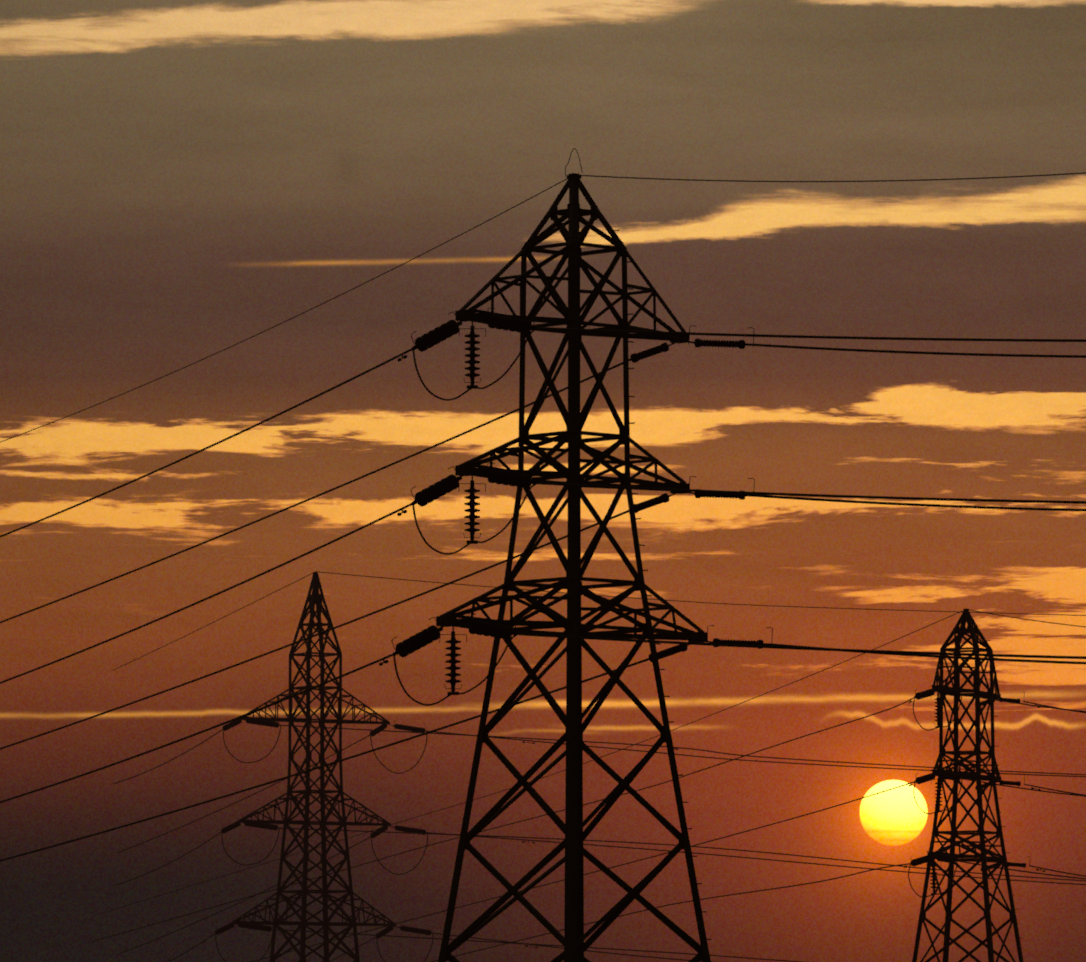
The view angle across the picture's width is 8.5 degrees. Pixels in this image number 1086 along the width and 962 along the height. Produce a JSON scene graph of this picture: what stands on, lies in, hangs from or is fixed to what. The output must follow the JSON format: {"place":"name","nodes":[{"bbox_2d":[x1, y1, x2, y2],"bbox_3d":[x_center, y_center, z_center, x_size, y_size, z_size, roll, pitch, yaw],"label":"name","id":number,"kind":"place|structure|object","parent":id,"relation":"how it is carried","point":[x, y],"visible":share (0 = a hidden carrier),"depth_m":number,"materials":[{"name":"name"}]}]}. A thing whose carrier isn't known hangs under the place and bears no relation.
{"place":"outdoors","nodes":[
{"label":"outdoors","id":0,"kind":"place"},
{"bbox_2d":[0,0,1085,961],"label":"sky","id":1,"kind":"structure","parent":0,"point":[182,182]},
{"label":"ground","id":2,"kind":"structure","parent":0,"visible":0},
{"bbox_2d":[215,572,432,961],"bbox_3d":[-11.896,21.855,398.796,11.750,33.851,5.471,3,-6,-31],"label":"transmission tower","id":3,"kind":"structure","parent":2,"relation":"on","point":[315,597],"depth_m":398.82,"materials":[{"name":"black metal"}]},
{"bbox_2d":[113,571,1085,961],"bbox_3d":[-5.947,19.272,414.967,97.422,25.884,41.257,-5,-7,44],"label":"power lines","id":4,"kind":"object","parent":3,"relation":"attached to","point":[523,839],"visible":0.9,"depth_m":397.66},
{"bbox_2d":[391,148,772,961],"bbox_3d":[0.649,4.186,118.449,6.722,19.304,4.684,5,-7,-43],"label":"transmission tower","id":5,"kind":"structure","parent":2,"relation":"on","point":[573,824],"depth_m":118.23,"materials":[{"name":"metal"}]},
{"bbox_2d":[0,172,1085,861],"bbox_3d":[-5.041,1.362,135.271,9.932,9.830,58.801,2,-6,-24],"label":"power lines","id":6,"kind":"object","parent":5,"relation":"attached to","point":[886,652],"visible":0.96,"depth_m":119.33,"materials":[{"name":"metal"}]},
{"bbox_2d":[908,609,1029,961],"bbox_3d":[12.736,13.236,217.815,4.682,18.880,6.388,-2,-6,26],"label":"transmission tower","id":7,"kind":"structure","parent":2,"relation":"on","point":[956,690],"depth_m":217.72,"materials":[{"name":"metal"}]},
{"bbox_2d":[92,609,1085,961],"bbox_3d":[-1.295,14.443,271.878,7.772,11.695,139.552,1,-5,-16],"label":"power lines","id":8,"kind":"object","parent":7,"relation":"attached to","point":[700,843],"visible":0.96,"depth_m":241.12,"materials":[{"name":"metal"}]}
]}

